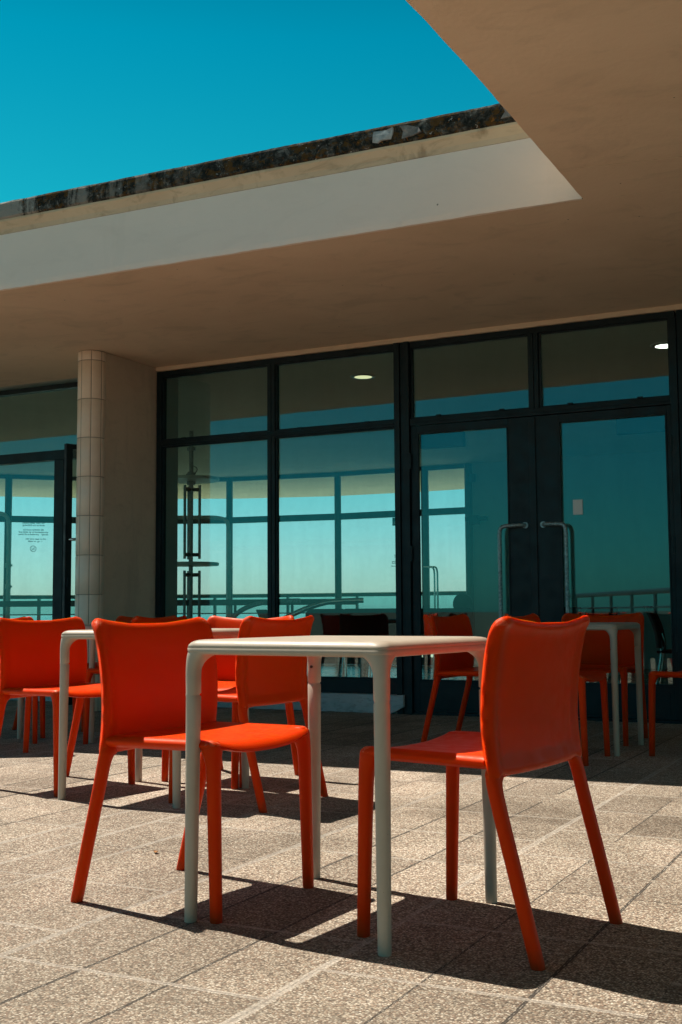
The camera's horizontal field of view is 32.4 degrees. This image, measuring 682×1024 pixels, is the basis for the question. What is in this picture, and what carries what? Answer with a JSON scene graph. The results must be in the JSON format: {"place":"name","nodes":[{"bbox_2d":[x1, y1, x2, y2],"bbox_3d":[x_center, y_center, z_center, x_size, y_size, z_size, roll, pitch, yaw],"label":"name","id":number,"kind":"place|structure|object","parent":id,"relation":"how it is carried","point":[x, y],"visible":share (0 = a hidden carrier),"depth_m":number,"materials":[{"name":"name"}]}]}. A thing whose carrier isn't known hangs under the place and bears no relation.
{"place":"outdoors","nodes":[
{"label":"outdoors","id":0,"kind":"place"},
{"bbox_2d":[0,614,304,619],"bbox_3d":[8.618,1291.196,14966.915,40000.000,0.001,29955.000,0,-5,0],"label":"sea","id":1,"kind":"structure","parent":0,"point":[204,616],"depth_m":4553.23,"materials":[{"name":"liquid"}]},
{"bbox_2d":[0,0,498,613],"label":"sky","id":2,"kind":"structure","parent":0,"point":[92,91],"materials":[{"name":"blue"}]},
{"bbox_2d":[256,609,266,618],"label":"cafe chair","id":3,"kind":"object","parent":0,"point":[262,613],"visible":0.15,"depth_m":12.67,"materials":[{"name":"plastic"}]},
{"bbox_2d":[0,700,681,1023],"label":"terrace","id":4,"kind":"structure","parent":0,"point":[122,942],"depth_m":3.26,"materials":[{"name":"beige tile"}]},
{"bbox_2d":[13,617,37,752],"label":"terrace chair","id":5,"kind":"object","parent":4,"relation":"on","point":[32,701],"visible":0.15,"depth_m":6.86,"materials":[{"name":"orange plastic"}]},
{"bbox_2d":[12,616,75,737],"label":"terrace chair","id":6,"kind":"object","parent":4,"relation":"on","point":[42,717],"visible":0.04,"depth_m":7.56,"materials":[{"name":"orange plastic"}]},
{"bbox_2d":[17,624,95,742],"bbox_3d":[-1.673,1.101,7.685,0.612,0.722,0.612,-3,-5,27],"label":"terrace table","id":7,"kind":"object","parent":4,"relation":"on","point":[92,645],"visible":0.19,"depth_m":7.30,"materials":[{"name":"plastic"}]},
{"bbox_2d":[0,617,134,796],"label":"terrace chair","id":8,"kind":"object","parent":4,"relation":"on","point":[29,658],"visible":0.82,"depth_m":5.51,"materials":[{"name":"orange plastic"}]},
{"bbox_2d":[81,615,175,731],"bbox_3d":[-1.439,1.104,8.086,0.527,0.780,0.501,-3,-5,27],"label":"terrace chair","id":9,"kind":"object","parent":4,"relation":"on","point":[124,619],"visible":0.09,"depth_m":8.18,"materials":[{"name":"orange plastic"}]},
{"bbox_2d":[83,615,186,743],"bbox_3d":[-1.250,1.035,7.289,0.501,0.780,0.527,-3,-6,30],"label":"terrace chair","id":10,"kind":"object","parent":4,"relation":"on","point":[92,671],"visible":0.17,"depth_m":7.18,"materials":[{"name":"orange plastic"}]},
{"bbox_2d":[58,628,248,807],"bbox_3d":[-0.818,0.883,5.217,0.612,0.722,0.612,-3,-5,24],"label":"terrace table","id":11,"kind":"object","parent":4,"relation":"on","point":[69,638],"visible":0.31,"depth_m":5.07,"materials":[{"name":"plastic"}]},
{"bbox_2d":[70,617,313,923],"bbox_3d":[-0.412,0.692,3.357,0.501,0.780,0.527,-3,-6,31],"label":"terrace chair","id":12,"kind":"object","parent":4,"relation":"on","point":[142,668],"visible":0.91,"depth_m":3.34,"materials":[{"name":"orange plastic"}]},
{"bbox_2d":[161,615,298,787],"bbox_3d":[-0.529,0.893,5.693,0.527,0.780,0.501,-3,-6,29],"label":"terrace chair","id":13,"kind":"object","parent":4,"relation":"on","point":[226,671],"visible":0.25,"depth_m":5.83,"materials":[{"name":"orange plastic"}]},
{"bbox_2d":[168,615,327,812],"bbox_3d":[-0.395,0.835,5.029,0.501,0.780,0.527,-3,-6,31],"label":"terrace chair","id":14,"kind":"object","parent":4,"relation":"on","point":[265,680],"visible":0.77,"depth_m":4.92,"materials":[{"name":"orange plastic"}]},
{"bbox_2d":[184,635,496,956],"bbox_3d":[0.009,0.700,3.149,0.612,0.722,0.612,-3,-6,32],"label":"terrace table","id":15,"kind":"object","parent":4,"relation":"on","point":[379,654],"visible":0.81,"depth_m":3.02,"materials":[{"name":"plastic"}]},
{"bbox_2d":[0,0,681,723],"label":"pavilion building","id":16,"kind":"structure","parent":4,"relation":"on","point":[488,298],"depth_m":8.80,"materials":[{"name":"paint"}]},
{"bbox_2d":[0,382,77,619],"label":"window frame","id":17,"kind":"structure","parent":16,"relation":"in","point":[57,456],"depth_m":10.89,"materials":[{"name":"paint"}]},
{"bbox_2d":[62,443,76,704],"bbox_3d":[-2.082,0.535,10.175,0.675,2.220,0.117,4,-7,-43],"label":"open door","id":18,"kind":"structure","parent":16,"relation":"in","point":[68,448],"depth_m":10.01,"materials":[{"name":"paint"}]},
{"bbox_2d":[0,463,474,665],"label":"far window frame","id":19,"kind":"structure","parent":16,"relation":"in","point":[425,512],"depth_m":18.23,"materials":[{"name":"paint"}]},
{"bbox_2d":[155,344,396,693],"bbox_3d":[-0.581,0.093,9.873,2.319,2.787,0.094,-3,-5,27],"label":"window frame","id":20,"kind":"structure","parent":16,"relation":"in","point":[273,433],"depth_m":9.90,"materials":[{"name":"paint"}]},
{"bbox_2d":[351,374,375,379],"bbox_3d":[0.206,-1.258,10.925,0.236,0.009,0.236,-3,-5,27],"label":"ceiling light","id":21,"kind":"object","parent":16,"relation":"attached to","point":[363,376],"visible":1,"depth_m":10.90,"materials":[{"name":"metal"}]},
{"bbox_2d":[409,417,531,713],"bbox_3d":[0.995,0.413,8.997,1.003,2.236,0.123,-3,-5,27],"label":"door","id":22,"kind":"structure","parent":16,"relation":"in","point":[450,693],"depth_m":8.92,"materials":[{"name":"paint"}]},
{"bbox_2d":[532,405,679,720],"bbox_3d":[1.911,0.368,8.537,1.037,2.236,0.124,-3,-5,27],"label":"door","id":23,"kind":"structure","parent":16,"relation":"in","point":[550,525],"depth_m":8.68,"materials":[{"name":"paint"}]},
{"bbox_2d":[651,342,667,348],"bbox_3d":[2.685,-1.377,9.729,0.236,0.009,0.236,-3,-5,27],"label":"ceiling light","id":24,"kind":"object","parent":16,"relation":"attached to","point":[662,345],"visible":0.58,"depth_m":9.71,"materials":[{"name":"metal"}]},
{"bbox_2d":[420,614,478,742],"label":"terrace chair","id":25,"kind":"object","parent":4,"relation":"on","point":[450,665],"visible":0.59,"depth_m":6.87,"materials":[{"name":"orange plastic"}]},
{"bbox_2d":[357,615,622,970],"bbox_3d":[0.372,0.653,2.962,0.501,0.780,0.527,-4,-6,34],"label":"terrace chair","id":26,"kind":"object","parent":4,"relation":"on","point":[529,699],"visible":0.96,"depth_m":2.87,"materials":[{"name":"orange plastic"}]},
{"bbox_2d":[504,613,609,765],"bbox_3d":[1.142,0.939,6.357,0.501,0.780,0.527,-3,-5,27],"label":"terrace chair","id":27,"kind":"object","parent":4,"relation":"on","point":[593,676],"visible":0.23,"depth_m":6.34,"materials":[{"name":"orange plastic"}]},
{"bbox_2d":[543,622,643,755],"bbox_3d":[1.380,1.008,6.838,0.612,0.722,0.612,-3,-5,27],"label":"terrace table","id":28,"kind":"object","parent":4,"relation":"on","point":[611,629],"visible":0.48,"depth_m":6.51,"materials":[{"name":"plastic"}]},
{"bbox_2d":[561,612,647,745],"bbox_3d":[1.580,1.012,7.240,0.527,0.780,0.501,-3,-5,27],"label":"terrace chair","id":29,"kind":"object","parent":4,"relation":"on","point":[595,654],"visible":0.48,"depth_m":7.31,"materials":[{"name":"orange plastic"}]},
{"bbox_2d":[648,671,681,755],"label":"terrace chair","id":30,"kind":"object","parent":4,"relation":"on","point":[653,677],"visible":1,"depth_m":6.41,"materials":[{"name":"orange plastic"}]},
{"bbox_2d":[360,657,366,676],"bbox_3d":[0.250,1.529,12.866,1.200,0.728,0.700,-3,-5,27],"label":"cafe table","id":31,"kind":"object","parent":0,"point":[363,667],"depth_m":12.81,"materials":[{"name":"wood"}]},
{"bbox_2d":[321,664,672,684],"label":"room floor","id":32,"kind":"structure","parent":0,"point":[331,670],"depth_m":15.19,"materials":[{"name":"grey"}]},
{"bbox_2d":[0,511,11,618],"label":"tube hoop","id":33,"kind":"object","parent":32,"relation":"on","point":[8,565],"visible":0.81,"depth_m":14.98,"materials":[{"name":"grey metal"}]},
{"bbox_2d":[0,598,363,617],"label":"stair balustrade","id":34,"kind":"object","parent":32,"relation":"on","point":[292,602],"visible":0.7,"depth_m":13.93,"materials":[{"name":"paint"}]},
{"bbox_2d":[177,431,218,618],"bbox_3d":[-1.790,0.511,14.011,0.670,2.978,0.670,-3,-5,27],"label":"column lamp","id":35,"kind":"object","parent":32,"relation":"on","point":[190,478],"visible":0.69,"depth_m":13.98,"materials":[{"name":"metal"}]},
{"bbox_2d":[178,515,232,617],"bbox_3d":[-2.363,1.109,15.960,1.777,2.127,0.072,0,-5,0],"label":"tube hoop","id":36,"kind":"object","parent":32,"relation":"on","point":[228,565],"visible":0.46,"depth_m":15.99,"materials":[{"name":"grey metal"}]},
{"bbox_2d":[305,609,346,676],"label":"cafe chair","id":37,"kind":"object","parent":32,"relation":"on","point":[326,622],"visible":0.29,"depth_m":12.00,"materials":[{"name":"black plastic"}]},
{"bbox_2d":[338,608,380,676],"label":"cafe chair","id":38,"kind":"object","parent":32,"relation":"on","point":[359,622],"visible":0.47,"depth_m":11.76,"materials":[{"name":"black plastic"}]},
{"bbox_2d":[366,608,395,676],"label":"cafe chair","id":39,"kind":"object","parent":32,"relation":"on","point":[388,622],"visible":0.32,"depth_m":11.79,"materials":[{"name":"black plastic"}]},
{"bbox_2d":[421,608,448,679],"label":"cafe chair","id":40,"kind":"object","parent":32,"relation":"on","point":[426,629],"visible":0.15,"depth_m":11.93,"materials":[{"name":"black plastic"}]},
{"bbox_2d":[432,608,474,679],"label":"cafe chair","id":41,"kind":"object","parent":32,"relation":"on","point":[450,612],"visible":0.13,"depth_m":12.28,"materials":[{"name":"black plastic"}]},
{"bbox_2d":[453,593,474,617],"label":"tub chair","id":42,"kind":"object","parent":32,"relation":"on","point":[462,600],"visible":0.16,"depth_m":16.34,"materials":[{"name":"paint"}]},
{"bbox_2d":[565,607,581,613],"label":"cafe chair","id":43,"kind":"object","parent":32,"relation":"on","point":[575,610],"visible":0.12,"depth_m":11.22,"materials":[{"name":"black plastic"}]},
{"bbox_2d":[584,607,618,682],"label":"cafe chair","id":44,"kind":"object","parent":32,"relation":"on","point":[602,611],"visible":0.18,"depth_m":11.97,"materials":[{"name":"plastic"}]},
{"bbox_2d":[643,606,671,683],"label":"cafe chair","id":45,"kind":"object","parent":32,"relation":"on","point":[657,627],"visible":0.91,"depth_m":9.68,"materials":[{"name":"black plastic"}]},
{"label":"balcony floor","id":46,"kind":"structure","parent":0,"visible":0},
{"bbox_2d":[0,591,465,619],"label":"balcony railing","id":47,"kind":"object","parent":46,"relation":"on","point":[213,596],"visible":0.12,"depth_m":20.71,"materials":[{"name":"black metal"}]}
]}

